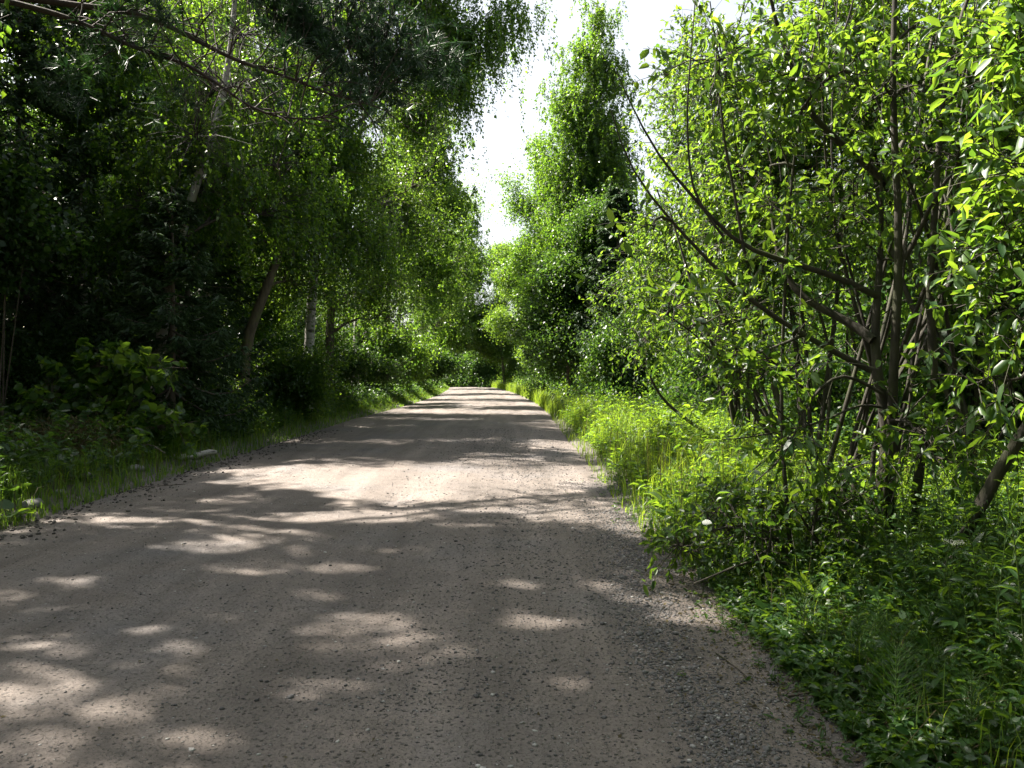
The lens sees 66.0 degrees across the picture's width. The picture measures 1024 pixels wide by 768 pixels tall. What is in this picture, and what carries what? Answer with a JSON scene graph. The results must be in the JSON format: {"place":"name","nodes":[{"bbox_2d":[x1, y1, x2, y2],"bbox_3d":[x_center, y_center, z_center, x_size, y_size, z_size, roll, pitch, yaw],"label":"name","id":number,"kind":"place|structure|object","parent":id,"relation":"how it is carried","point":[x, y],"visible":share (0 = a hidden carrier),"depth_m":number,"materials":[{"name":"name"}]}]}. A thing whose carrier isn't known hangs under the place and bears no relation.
{"place":"outdoors","nodes":[
{"label":"outdoors","id":0,"kind":"place"},
{"bbox_2d":[1,0,994,352],"label":"sky","id":1,"kind":"structure","parent":0,"point":[504,135],"materials":[{"name":"white"}]},
{"bbox_2d":[0,387,996,767],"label":"road","id":2,"kind":"structure","parent":0,"point":[300,735],"depth_m":4.82,"materials":[{"name":"gravel"}]},
{"bbox_2d":[0,380,1023,767],"bbox_3d":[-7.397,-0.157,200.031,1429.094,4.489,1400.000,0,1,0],"label":"ground","id":3,"kind":"structure","parent":0,"point":[836,736],"depth_m":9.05,"materials":[{"name":"plant"}]},
{"bbox_2d":[0,0,19,108],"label":"birch tree","id":4,"kind":"object","parent":3,"relation":"on","point":[6,40],"visible":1,"depth_m":10.07,"materials":[{"name":"green plant"}]},
{"bbox_2d":[0,499,36,523],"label":"broadleaf weed","id":5,"kind":"object","parent":3,"relation":"on","point":[6,504],"visible":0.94,"depth_m":8.01,"materials":[{"name":"plant"}]},
{"bbox_2d":[0,483,39,498],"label":"broadleaf weed","id":6,"kind":"object","parent":3,"relation":"on","point":[23,485],"visible":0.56,"depth_m":8.69,"materials":[{"name":"green plant"}]},
{"bbox_2d":[0,15,63,264],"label":"spruce tree","id":7,"kind":"object","parent":3,"relation":"on","point":[27,150],"visible":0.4,"depth_m":14.54,"materials":[{"name":"green plant"}]},
{"bbox_2d":[19,498,44,508],"bbox_3d":[-5.250,1.322,8.628,0.222,0.145,0.287,0,1,3],"label":"rock","id":8,"kind":"object","parent":3,"relation":"on","point":[36,502],"visible":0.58,"depth_m":8.56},
{"bbox_2d":[0,314,79,434],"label":"bush","id":9,"kind":"object","parent":3,"relation":"on","point":[20,367],"visible":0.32,"depth_m":15.15,"materials":[{"name":"green plant"}]},
{"bbox_2d":[0,9,90,323],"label":"leafy tree","id":10,"kind":"object","parent":3,"relation":"on","point":[13,125],"visible":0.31,"depth_m":14.95,"materials":[{"name":"green plant"}]},
{"bbox_2d":[0,140,109,428],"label":"sapling","id":11,"kind":"object","parent":3,"relation":"on","point":[16,213],"visible":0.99,"depth_m":14.01,"materials":[{"name":"green plant"}]},
{"bbox_2d":[1,306,126,433],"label":"bush","id":12,"kind":"object","parent":3,"relation":"on","point":[71,347],"visible":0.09,"depth_m":15.60,"materials":[{"name":"green plant"}]},
{"bbox_2d":[0,406,140,470],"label":"bush","id":13,"kind":"object","parent":3,"relation":"on","point":[82,441],"visible":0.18,"depth_m":11.79,"materials":[{"name":"green plant"}]},
{"bbox_2d":[0,94,163,343],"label":"leafy tree","id":14,"kind":"object","parent":3,"relation":"on","point":[68,186],"visible":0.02,"depth_m":20.03,"materials":[{"name":"green plant"}]},
{"bbox_2d":[0,0,210,378],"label":"spruce tree","id":15,"kind":"object","parent":3,"relation":"on","point":[88,314],"visible":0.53,"depth_m":16.66,"materials":[{"name":"green plant"}]},
{"bbox_2d":[0,337,210,457],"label":"hazel bush","id":16,"kind":"object","parent":3,"relation":"on","point":[140,369],"visible":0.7,"depth_m":13.01,"materials":[{"name":"green plant"}]},
{"bbox_2d":[1,0,240,335],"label":"birch tree","id":17,"kind":"object","parent":3,"relation":"on","point":[133,79],"visible":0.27,"depth_m":17.64,"materials":[{"name":"green plant"}]},
{"bbox_2d":[0,2,303,334],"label":"aspen tree","id":18,"kind":"object","parent":3,"relation":"on","point":[223,269],"visible":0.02,"depth_m":26.59,"materials":[{"name":"green plant"}]},
{"bbox_2d":[96,302,250,418],"bbox_3d":[-7.762,-0.368,17.637,3.818,3.119,4.282,0,1,5],"label":"bush","id":19,"kind":"object","parent":3,"relation":"on","point":[192,370],"visible":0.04,"depth_m":17.08,"materials":[{"name":"green plant"}]},
{"bbox_2d":[0,430,351,543],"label":"dirt clods","id":20,"kind":"object","parent":3,"relation":"on","point":[65,512],"visible":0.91,"depth_m":10.11,"materials":[{"name":"soil"}]},
{"bbox_2d":[83,186,272,443],"bbox_3d":[-6.618,-1.257,15.435,3.123,5.271,3.352,1,1,42],"label":"spruce tree","id":21,"kind":"object","parent":3,"relation":"on","point":[192,349],"visible":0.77,"depth_m":15.22,"materials":[{"name":"green plant"}]},
{"bbox_2d":[89,134,281,401],"bbox_3d":[-8.225,-2.573,20.212,4.368,7.814,4.781,0,1,0],"label":"spruce tree","id":22,"kind":"object","parent":3,"relation":"on","point":[221,288],"visible":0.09,"depth_m":20.49,"materials":[{"name":"green plant"}]},
{"bbox_2d":[177,449,216,458],"bbox_3d":[-5.285,1.188,13.223,0.105,0.128,0.926,0,1,23],"label":"birch log","id":23,"kind":"object","parent":3,"relation":"on","point":[207,452],"visible":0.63,"depth_m":13.32,"materials":[{"name":"wood"}]},
{"bbox_2d":[0,0,401,401],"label":"birch tree","id":24,"kind":"object","parent":3,"relation":"on","point":[191,149],"visible":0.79,"depth_m":16.31,"materials":[{"name":"green plant"}]},
{"bbox_2d":[76,0,357,333],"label":"birch tree","id":25,"kind":"object","parent":3,"relation":"on","point":[197,26],"visible":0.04,"depth_m":21.52,"materials":[{"name":"green plant"}]},
{"bbox_2d":[175,262,269,373],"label":"spruce tree","id":26,"kind":"object","parent":3,"relation":"on","point":[241,321],"visible":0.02,"depth_m":27.57,"materials":[{"name":"green plant"}]},
{"bbox_2d":[177,352,278,432],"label":"bush","id":27,"kind":"object","parent":3,"relation":"on","point":[233,385],"visible":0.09,"depth_m":17.37,"materials":[{"name":"green plant"}]},
{"bbox_2d":[199,324,269,400],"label":"bush","id":28,"kind":"object","parent":3,"relation":"on","point":[233,349],"visible":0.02,"depth_m":21.31,"materials":[{"name":"green plant"}]},
{"bbox_2d":[0,0,489,177],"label":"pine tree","id":29,"kind":"object","parent":3,"relation":"on","point":[297,23],"visible":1,"depth_m":12.00,"materials":[{"name":"green plant"}]},
{"bbox_2d":[179,312,313,412],"bbox_3d":[-7.338,-0.439,20.039,3.794,3.113,3.382,1,1,40],"label":"bush","id":30,"kind":"object","parent":3,"relation":"on","point":[268,395],"visible":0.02,"depth_m":20.09,"materials":[{"name":"green plant"}]},
{"bbox_2d":[115,17,426,385],"bbox_3d":[-5.943,-4.740,20.850,7.734,11.530,7.483,0,1,0],"label":"aspen tree","id":31,"kind":"object","parent":3,"relation":"on","point":[347,163],"visible":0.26,"depth_m":20.90,"materials":[{"name":"green plant"}]},
{"bbox_2d":[223,251,321,346],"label":"leafy tree","id":32,"kind":"object","parent":3,"relation":"on","point":[268,316],"visible":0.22,"depth_m":32.05,"materials":[{"name":"green plant"}]},
{"bbox_2d":[271,278,322,341],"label":"spruce tree","id":33,"kind":"object","parent":3,"relation":"on","point":[301,326],"depth_m":36.26,"materials":[{"name":"green plant"}]},
{"bbox_2d":[254,316,346,378],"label":"bush","id":34,"kind":"object","parent":3,"relation":"on","point":[281,342],"visible":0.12,"depth_m":30.74,"materials":[{"name":"green plant"}]},
{"bbox_2d":[251,331,370,420],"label":"bush","id":35,"kind":"object","parent":3,"relation":"on","point":[319,380],"visible":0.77,"depth_m":21.05,"materials":[{"name":"green plant"}]},
{"bbox_2d":[302,327,364,403],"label":"bush","id":36,"kind":"object","parent":3,"relation":"on","point":[350,390],"visible":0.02,"depth_m":28.54,"materials":[{"name":"green plant"}]},
{"bbox_2d":[316,273,363,332],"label":"leafy tree","id":37,"kind":"object","parent":3,"relation":"on","point":[342,313],"visible":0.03,"depth_m":49.38,"materials":[{"name":"green plant"}]},
{"bbox_2d":[298,322,423,401],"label":"bush","id":38,"kind":"object","parent":3,"relation":"on","point":[380,370],"visible":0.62,"depth_m":27.28,"materials":[{"name":"green plant"}]},
{"bbox_2d":[350,349,392,393],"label":"bush","id":39,"kind":"object","parent":3,"relation":"on","point":[365,380],"visible":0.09,"depth_m":34.54,"materials":[{"name":"green plant"}]},
{"bbox_2d":[273,53,510,400],"bbox_3d":[-3.985,-5.679,27.299,7.307,13.202,7.057,-1,1,-36],"label":"maple tree","id":40,"kind":"object","parent":3,"relation":"on","point":[413,227],"visible":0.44,"depth_m":27.45,"materials":[{"name":"green plant"}]},
{"bbox_2d":[360,329,440,391],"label":"bush","id":41,"kind":"object","parent":3,"relation":"on","point":[426,373],"visible":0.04,"depth_m":35.95,"materials":[{"name":"green plant"}]},
{"bbox_2d":[235,0,569,413],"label":"birch tree","id":42,"kind":"object","parent":3,"relation":"on","point":[498,32],"visible":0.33,"depth_m":22.09,"materials":[{"name":"green plant"}]},
{"bbox_2d":[326,111,484,394],"bbox_3d":[-4.311,-5.751,33.914,6.482,13.276,6.720,1,1,29],"label":"birch tree","id":43,"kind":"object","parent":3,"relation":"on","point":[441,268],"visible":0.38,"depth_m":32.94,"materials":[{"name":"green plant"}]},
{"bbox_2d":[384,159,500,389],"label":"alder tree","id":44,"kind":"object","parent":3,"relation":"on","point":[449,292],"visible":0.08,"depth_m":41.91,"materials":[{"name":"green plant"}]},
{"bbox_2d":[391,232,495,356],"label":"maple tree","id":45,"kind":"object","parent":3,"relation":"on","point":[467,345],"visible":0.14,"depth_m":62.41,"materials":[{"name":"green plant"}]},
{"bbox_2d":[414,329,477,390],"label":"bush","id":46,"kind":"object","parent":3,"relation":"on","point":[447,366],"visible":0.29,"depth_m":47.59,"materials":[{"name":"green plant"}]},
{"bbox_2d":[397,198,501,359],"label":"birch tree","id":47,"kind":"object","parent":3,"relation":"on","point":[454,337],"visible":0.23,"depth_m":50.66,"materials":[{"name":"green plant"}]},
{"bbox_2d":[448,350,506,387],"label":"bush","id":48,"kind":"object","parent":3,"relation":"on","point":[463,381],"visible":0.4,"depth_m":82.11,"materials":[{"name":"green plant"}]},
{"bbox_2d":[465,359,499,387],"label":"bush","id":49,"kind":"object","parent":3,"relation":"on","point":[488,381],"visible":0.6,"depth_m":81.62,"materials":[{"name":"green plant"}]},
{"bbox_2d":[465,238,522,382],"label":"maple tree","id":50,"kind":"object","parent":3,"relation":"on","point":[493,351],"visible":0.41,"depth_m":62.98,"materials":[{"name":"green plant"}]},
{"bbox_2d":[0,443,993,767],"bbox_3d":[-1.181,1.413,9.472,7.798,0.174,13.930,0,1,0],"label":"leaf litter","id":51,"kind":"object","parent":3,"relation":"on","point":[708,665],"visible":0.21,"depth_m":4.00,"materials":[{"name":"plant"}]},
{"bbox_2d":[476,239,537,375],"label":"alder tree","id":52,"kind":"object","parent":3,"relation":"on","point":[504,248],"visible":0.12,"depth_m":55.62,"materials":[{"name":"green plant"}]},
{"bbox_2d":[499,349,520,383],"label":"bush","id":53,"kind":"object","parent":3,"relation":"on","point":[510,364],"visible":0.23,"depth_m":62.28,"materials":[{"name":"green plant"}]},
{"bbox_2d":[0,375,1023,767],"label":"undergrowth","id":54,"kind":"object","parent":3,"relation":"on","point":[788,647],"visible":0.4,"depth_m":4.74,"materials":[{"name":"green plant"}]},
{"bbox_2d":[857,637,933,722],"bbox_3d":[1.618,1.289,3.321,0.298,0.413,0.298,0,1,0],"label":"horsetail","id":55,"kind":"object","parent":54,"relation":"in","point":[896,707],"visible":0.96,"depth_m":3.33},
{"bbox_2d":[511,360,532,384],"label":"bush","id":56,"kind":"object","parent":3,"relation":"on","point":[520,368],"visible":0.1,"depth_m":60.04,"materials":[{"name":"green plant"}]},
{"bbox_2d":[480,126,566,322],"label":"aspen tree","id":57,"kind":"object","parent":3,"relation":"on","point":[520,247],"visible":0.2,"depth_m":41.81,"materials":[{"name":"green plant"}]},
{"bbox_2d":[518,360,555,398],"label":"bush","id":58,"kind":"object","parent":3,"relation":"on","point":[535,386],"visible":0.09,"depth_m":39.92,"materials":[{"name":"green plant"}]},
{"bbox_2d":[533,360,565,395],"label":"bush","id":59,"kind":"object","parent":3,"relation":"on","point":[553,381],"visible":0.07,"depth_m":36.39,"materials":[{"name":"green plant"}]},
{"bbox_2d":[490,179,640,399],"bbox_3d":[3.009,-3.572,30.797,7.803,9.296,6.557,0,1,0],"label":"alder tree","id":60,"kind":"object","parent":3,"relation":"on","point":[549,322],"visible":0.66,"depth_m":30.23,"materials":[{"name":"green plant"}]},
{"bbox_2d":[504,0,670,284],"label":"birch tree","id":61,"kind":"object","parent":3,"relation":"on","point":[582,121],"visible":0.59,"depth_m":32.70,"materials":[{"name":"green plant"}]},
{"bbox_2d":[553,308,667,415],"bbox_3d":[3.058,-0.527,23.877,3.707,3.555,3.869,0,1,-7],"label":"bush","id":62,"kind":"object","parent":3,"relation":"on","point":[602,349],"visible":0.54,"depth_m":23.65,"materials":[{"name":"green plant"}]},
{"bbox_2d":[571,186,653,394],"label":"spruce tree","id":63,"kind":"object","parent":3,"relation":"on","point":[618,196],"visible":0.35,"depth_m":28.62,"materials":[{"name":"green plant"}]},
{"bbox_2d":[567,299,661,399],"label":"bush","id":64,"kind":"object","parent":3,"relation":"on","point":[625,331],"visible":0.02,"depth_m":25.48,"materials":[{"name":"green plant"}]},
{"bbox_2d":[584,220,730,379],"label":"leafy tree","id":65,"kind":"object","parent":3,"relation":"on","point":[635,312],"visible":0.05,"depth_m":26.57,"materials":[{"name":"green plant"}]},
{"bbox_2d":[645,490,702,512],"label":"broadleaf weed","id":66,"kind":"object","parent":3,"relation":"on","point":[658,494],"visible":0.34,"depth_m":7.79,"materials":[{"name":"green plant"}]},
{"bbox_2d":[637,318,729,403],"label":"bush","id":67,"kind":"object","parent":3,"relation":"on","point":[671,369],"visible":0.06,"depth_m":22.76,"materials":[{"name":"green plant"}]},
{"bbox_2d":[571,0,848,448],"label":"willow tree","id":68,"kind":"object","parent":3,"relation":"on","point":[669,252],"visible":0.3,"depth_m":13.01,"materials":[{"name":"green plant"}]},
{"bbox_2d":[623,319,803,411],"bbox_3d":[5.443,-0.571,20.698,3.956,3.809,4.437,-1,1,-42],"label":"bush","id":69,"kind":"object","parent":3,"relation":"on","point":[683,383],"visible":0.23,"depth_m":20.82,"materials":[{"name":"green plant"}]},
{"bbox_2d":[665,315,851,424],"bbox_3d":[5.767,-0.116,16.412,3.785,2.968,4.245,-1,1,-29],"label":"bush","id":70,"kind":"object","parent":3,"relation":"on","point":[724,412],"visible":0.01,"depth_m":16.20,"materials":[{"name":"green plant"}]},
{"bbox_2d":[636,455,898,597],"bbox_3d":[1.730,1.003,5.698,1.736,1.040,1.568,0,1,0],"label":"willow shrub","id":71,"kind":"object","parent":3,"relation":"on","point":[743,527],"visible":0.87,"depth_m":5.57,"materials":[{"name":"green plant"}]},
{"bbox_2d":[729,337,812,406],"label":"bush","id":72,"kind":"object","parent":3,"relation":"on","point":[769,387],"visible":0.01,"depth_m":17.98,"materials":[{"name":"green plant"}]},
{"bbox_2d":[640,0,932,478],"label":"willow tree","id":73,"kind":"object","parent":3,"relation":"on","point":[718,169],"visible":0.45,"depth_m":9.50,"materials":[{"name":"green plant"}]},
{"bbox_2d":[574,0,1023,583],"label":"willow tree","id":74,"kind":"object","parent":3,"relation":"on","point":[892,432],"visible":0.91,"depth_m":5.33,"materials":[{"name":"green plant"}]},
{"bbox_2d":[776,574,832,636],"bbox_3d":[1.624,1.263,4.375,0.305,0.423,0.306,1,1,41],"label":"horsetail","id":75,"kind":"object","parent":3,"relation":"on","point":[805,602],"visible":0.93,"depth_m":4.37},
{"bbox_2d":[782,571,838,599],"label":"broadleaf weed","id":76,"kind":"object","parent":3,"relation":"on","point":[824,586],"visible":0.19,"depth_m":5.05,"materials":[{"name":"plant"}]},
{"bbox_2d":[753,308,882,435],"bbox_3d":[5.587,0.035,13.272,3.460,2.804,3.881,1,1,25],"label":"bush","id":77,"kind":"object","parent":3,"relation":"on","point":[835,395],"visible":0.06,"depth_m":12.65,"materials":[{"name":"green plant"}]},
{"bbox_2d":[775,163,920,364],"bbox_3d":[9.947,-2.883,22.610,5.813,8.250,5.334,0,1,24],"label":"leafy tree","id":78,"kind":"object","parent":3,"relation":"on","point":[841,334],"visible":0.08,"depth_m":22.00,"materials":[{"name":"green plant"}]},
{"bbox_2d":[828,603,883,680],"bbox_3d":[1.722,1.293,3.921,0.276,0.381,0.275,1,1,34],"label":"horsetail","id":79,"kind":"object","parent":3,"relation":"on","point":[857,629],"visible":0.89,"depth_m":3.92},
{"bbox_2d":[697,2,1022,418],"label":"willow tree","id":80,"kind":"object","parent":3,"relation":"on","point":[865,283],"visible":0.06,"depth_m":11.57,"materials":[{"name":"green plant"}]},
{"bbox_2d":[723,270,1004,474],"bbox_3d":[5.145,-0.009,10.239,4.031,3.050,4.522,0,1,2],"label":"bush","id":81,"kind":"object","parent":3,"relation":"on","point":[847,424],"visible":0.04,"depth_m":10.71,"materials":[{"name":"green plant"}]},
{"bbox_2d":[848,598,902,657],"bbox_3d":[1.901,1.312,4.128,0.272,0.377,0.272,0,1,-5],"label":"horsetail","id":82,"kind":"object","parent":3,"relation":"on","point":[875,609],"visible":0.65,"depth_m":4.12},
{"bbox_2d":[744,0,1023,500],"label":"willow tree","id":83,"kind":"object","parent":3,"relation":"on","point":[868,118],"visible":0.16,"depth_m":8.67,"materials":[{"name":"green plant"}]},
{"bbox_2d":[869,473,900,608],"bbox_3d":[2.234,1.022,4.721,0.196,0.964,0.257,0,1,-19],"label":"willowherb","id":84,"kind":"object","parent":3,"relation":"on","point":[879,507],"visible":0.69,"depth_m":4.73,"materials":[{"name":"plant"}]},
{"bbox_2d":[844,177,954,411],"bbox_3d":[8.763,-1.871,16.679,3.066,6.297,3.304,1,1,41],"label":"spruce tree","id":85,"kind":"object","parent":3,"relation":"on","point":[908,271],"visible":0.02,"depth_m":16.42,"materials":[{"name":"green plant"}]},
{"bbox_2d":[862,616,937,696],"bbox_3d":[1.746,1.270,3.575,0.313,0.434,0.313,0,1,-22],"label":"horsetail","id":86,"kind":"object","parent":3,"relation":"on","point":[898,624],"visible":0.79,"depth_m":3.57},
{"bbox_2d":[889,505,919,625],"bbox_3d":[2.186,1.083,4.373,0.174,0.859,0.229,0,1,13],"label":"willowherb","id":87,"kind":"object","parent":3,"relation":"on","point":[904,568],"visible":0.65,"depth_m":4.37,"materials":[{"name":"plant"}]},
{"bbox_2d":[899,499,930,648],"bbox_3d":[2.170,1.070,4.226,0.201,0.890,0.237,1,1,43],"label":"willowherb","id":88,"kind":"object","parent":3,"relation":"on","point":[914,572],"visible":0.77,"depth_m":4.24,"materials":[{"name":"plant"}]},
{"bbox_2d":[858,583,981,653],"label":"broadleaf weed","id":89,"kind":"object","parent":3,"relation":"on","point":[869,591],"visible":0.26,"depth_m":4.56,"materials":[{"name":"plant"}]},
{"bbox_2d":[910,503,935,591],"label":"willowherb","id":90,"kind":"object","parent":3,"relation":"on","point":[919,526],"visible":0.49,"depth_m":4.59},
{"bbox_2d":[894,595,956,670],"bbox_3d":[2.098,1.293,3.978,0.325,0.449,0.324,0,1,24],"label":"horsetail","id":91,"kind":"object","parent":3,"relation":"on","point":[926,622],"visible":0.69,"depth_m":3.97},
{"bbox_2d":[845,180,1023,472],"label":"bush","id":92,"kind":"object","parent":3,"relation":"on","point":[921,392],"visible":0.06,"depth_m":9.19,"materials":[{"name":"green plant"}]},
{"bbox_2d":[913,642,959,695],"bbox_3d":[1.950,1.349,3.628,0.227,0.314,0.227,-1,1,-38],"label":"horsetail","id":93,"kind":"object","parent":3,"relation":"on","point":[938,649],"visible":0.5,"depth_m":3.62},
{"bbox_2d":[892,539,983,627],"bbox_3d":[2.356,1.178,4.250,0.435,0.682,0.481,0,1,-18],"label":"cow parsley","id":94,"kind":"object","parent":3,"relation":"on","point":[920,569],"visible":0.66,"depth_m":4.26,"materials":[{"name":"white plant"}]},
{"bbox_2d":[921,508,961,671],"bbox_3d":[2.210,1.069,4.053,0.204,0.906,0.241,0,1,-12],"label":"willowherb","id":95,"kind":"object","parent":3,"relation":"on","point":[954,534],"visible":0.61,"depth_m":4.05,"materials":[{"name":"plant"}]},
{"bbox_2d":[926,468,969,626],"bbox_3d":[2.386,0.996,4.343,0.234,1.046,0.247,-1,1,-35],"label":"willowherb","id":96,"kind":"object","parent":3,"relation":"on","point":[944,537],"visible":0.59,"depth_m":4.36,"materials":[{"name":"plant"}]},
{"bbox_2d":[892,635,1013,693],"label":"broadleaf weed","id":97,"kind":"object","parent":3,"relation":"on","point":[922,641],"visible":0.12,"depth_m":3.92,"materials":[{"name":"plant"}]},
{"bbox_2d":[903,0,1023,598],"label":"willow tree","id":98,"kind":"object","parent":3,"relation":"on","point":[1007,38],"visible":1,"depth_m":4.11,"materials":[{"name":"green plant"}]},
{"bbox_2d":[936,668,1007,747],"bbox_3d":[1.847,1.327,3.175,0.249,0.344,0.248,-1,1,-30],"label":"horsetail","id":99,"kind":"object","parent":3,"relation":"on","point":[971,697],"visible":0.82,"depth_m":3.18},
{"bbox_2d":[945,464,998,646],"bbox_3d":[2.356,0.970,4.017,0.303,1.140,0.231,0,1,9],"label":"willowherb","id":100,"kind":"object","parent":3,"relation":"on","point":[973,544],"visible":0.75,"depth_m":4.02,"materials":[{"name":"plant"}]},
{"bbox_2d":[959,592,984,672],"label":"willowherb","id":101,"kind":"object","parent":3,"relation":"on","point":[967,631],"visible":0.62,"depth_m":3.67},
{"bbox_2d":[946,631,1023,744],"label":"fern","id":102,"kind":"object","parent":3,"relation":"on","point":[987,665],"visible":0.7,"depth_m":3.39,"materials":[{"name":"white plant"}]},
{"bbox_2d":[969,513,1020,708],"bbox_3d":[2.239,1.056,3.644,0.258,0.970,0.219,-1,1,-31],"label":"willowherb","id":103,"kind":"object","parent":3,"relation":"on","point":[1000,573],"visible":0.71,"depth_m":3.62,"materials":[{"name":"plant"}]},
{"bbox_2d":[978,544,1021,726],"bbox_3d":[2.133,1.117,3.428,0.185,0.821,0.218,0,1,22],"label":"willowherb","id":104,"kind":"object","parent":3,"relation":"on","point":[996,626],"visible":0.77,"depth_m":3.44,"materials":[{"name":"plant"}]},
{"bbox_2d":[982,485,1023,655],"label":"willowherb","id":105,"kind":"object","parent":3,"relation":"on","point":[1021,519],"visible":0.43,"depth_m":3.84,"materials":[{"name":"plant"}]},
{"bbox_2d":[990,473,1023,690],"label":"willowherb","id":106,"kind":"object","parent":3,"relation":"on","point":[1016,575],"visible":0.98,"depth_m":3.25,"materials":[{"name":"plant"}]},
{"bbox_2d":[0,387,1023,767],"bbox_3d":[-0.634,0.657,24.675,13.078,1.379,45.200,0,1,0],"label":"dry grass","id":107,"kind":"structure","parent":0,"point":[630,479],"depth_m":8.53,"materials":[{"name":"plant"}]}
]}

